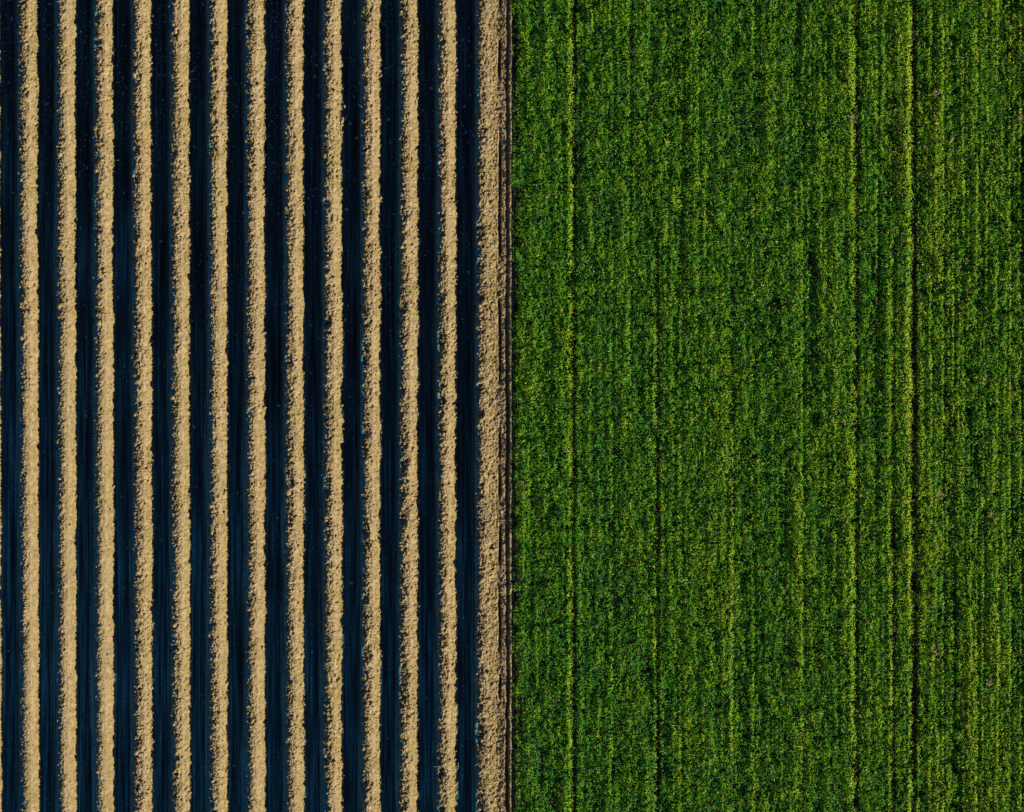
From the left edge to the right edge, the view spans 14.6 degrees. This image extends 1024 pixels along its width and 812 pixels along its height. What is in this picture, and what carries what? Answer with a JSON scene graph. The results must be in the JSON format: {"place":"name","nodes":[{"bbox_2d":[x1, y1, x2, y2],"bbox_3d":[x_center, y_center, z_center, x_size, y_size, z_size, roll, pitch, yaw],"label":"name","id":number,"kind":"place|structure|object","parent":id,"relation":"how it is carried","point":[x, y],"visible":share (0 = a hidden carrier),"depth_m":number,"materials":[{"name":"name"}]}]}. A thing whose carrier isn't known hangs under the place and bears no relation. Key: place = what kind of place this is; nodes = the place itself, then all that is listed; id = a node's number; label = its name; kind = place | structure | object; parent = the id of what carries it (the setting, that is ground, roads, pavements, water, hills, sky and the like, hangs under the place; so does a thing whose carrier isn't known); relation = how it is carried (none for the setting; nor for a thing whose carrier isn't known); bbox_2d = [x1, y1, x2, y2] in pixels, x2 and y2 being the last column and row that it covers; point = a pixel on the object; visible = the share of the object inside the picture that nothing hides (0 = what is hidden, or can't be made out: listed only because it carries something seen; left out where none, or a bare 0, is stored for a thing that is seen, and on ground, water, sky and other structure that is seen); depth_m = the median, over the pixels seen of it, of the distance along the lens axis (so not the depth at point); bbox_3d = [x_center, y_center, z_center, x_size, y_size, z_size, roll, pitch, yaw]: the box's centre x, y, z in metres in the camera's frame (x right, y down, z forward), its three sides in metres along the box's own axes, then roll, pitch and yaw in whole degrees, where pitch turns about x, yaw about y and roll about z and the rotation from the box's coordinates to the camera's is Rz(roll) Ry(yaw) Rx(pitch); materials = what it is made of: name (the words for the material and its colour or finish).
{"place":"outdoors","nodes":[
{"label":"outdoors","id":0,"kind":"place"},
{"bbox_2d":[0,0,1023,811],"bbox_3d":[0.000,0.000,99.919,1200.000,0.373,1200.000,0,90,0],"label":"ground","id":1,"kind":"structure","parent":0,"point":[272,382],"depth_m":99.95,"materials":[{"name":"soil"}]},
{"bbox_2d":[0,1,3,811],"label":"soil ridge","id":2,"kind":"structure","parent":1,"relation":"on","point":[1,734],"depth_m":99.99,"materials":[{"name":"brown soil"}]},
{"bbox_2d":[14,0,42,811],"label":"soil ridge","id":3,"kind":"structure","parent":1,"relation":"on","point":[27,418],"depth_m":99.81,"materials":[{"name":"brown soil"}]},
{"bbox_2d":[52,0,78,811],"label":"soil ridge","id":4,"kind":"structure","parent":1,"relation":"on","point":[65,447],"depth_m":99.81,"materials":[{"name":"brown soil"}]},
{"bbox_2d":[90,0,116,811],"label":"soil ridge","id":5,"kind":"structure","parent":1,"relation":"on","point":[102,432],"depth_m":99.81,"materials":[{"name":"brown soil"}]},
{"bbox_2d":[127,0,154,811],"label":"soil ridge","id":6,"kind":"structure","parent":1,"relation":"on","point":[141,494],"depth_m":99.81,"materials":[{"name":"brown soil"}]},
{"bbox_2d":[165,0,192,811],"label":"soil ridge","id":7,"kind":"structure","parent":1,"relation":"on","point":[178,434],"depth_m":99.81,"materials":[{"name":"brown soil"}]},
{"bbox_2d":[204,0,230,811],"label":"soil ridge","id":8,"kind":"structure","parent":1,"relation":"on","point":[216,352],"depth_m":99.81,"materials":[{"name":"brown soil"}]},
{"bbox_2d":[241,0,268,811],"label":"soil ridge","id":9,"kind":"structure","parent":1,"relation":"on","point":[253,341],"depth_m":99.81,"materials":[{"name":"brown soil"}]},
{"bbox_2d":[4,0,513,811],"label":"soil crumbs","id":10,"kind":"object","parent":1,"relation":"on","point":[500,28],"visible":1,"depth_m":99.90,"materials":[{"name":"brown soil"}]},
{"bbox_2d":[279,0,306,811],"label":"soil ridge","id":11,"kind":"structure","parent":1,"relation":"on","point":[292,452],"depth_m":99.81,"materials":[{"name":"brown soil"}]},
{"bbox_2d":[318,0,344,811],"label":"soil ridge","id":12,"kind":"structure","parent":1,"relation":"on","point":[331,478],"depth_m":99.81,"materials":[{"name":"brown soil"}]},
{"bbox_2d":[356,0,383,811],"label":"soil ridge","id":13,"kind":"structure","parent":1,"relation":"on","point":[369,378],"depth_m":99.81,"materials":[{"name":"brown soil"}]},
{"bbox_2d":[394,0,421,811],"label":"soil ridge","id":14,"kind":"structure","parent":1,"relation":"on","point":[407,475],"depth_m":99.81,"materials":[{"name":"brown soil"}]},
{"bbox_2d":[432,0,458,811],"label":"soil ridge","id":15,"kind":"structure","parent":1,"relation":"on","point":[444,435],"depth_m":99.81,"materials":[{"name":"brown soil"}]},
{"bbox_2d":[470,0,498,811],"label":"soil ridge","id":16,"kind":"structure","parent":1,"relation":"on","point":[484,515],"depth_m":99.79,"materials":[{"name":"brown soil"}]},
{"bbox_2d":[509,0,1023,811],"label":"grass crop","id":17,"kind":"object","parent":1,"relation":"on","point":[685,458],"depth_m":99.85,"materials":[{"name":"green plant"}]},
{"bbox_2d":[936,489,944,500],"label":"dry tuft","id":18,"kind":"object","parent":1,"relation":"on","point":[940,494],"visible":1,"depth_m":99.88,"materials":[{"name":"beige plant"}]}
]}

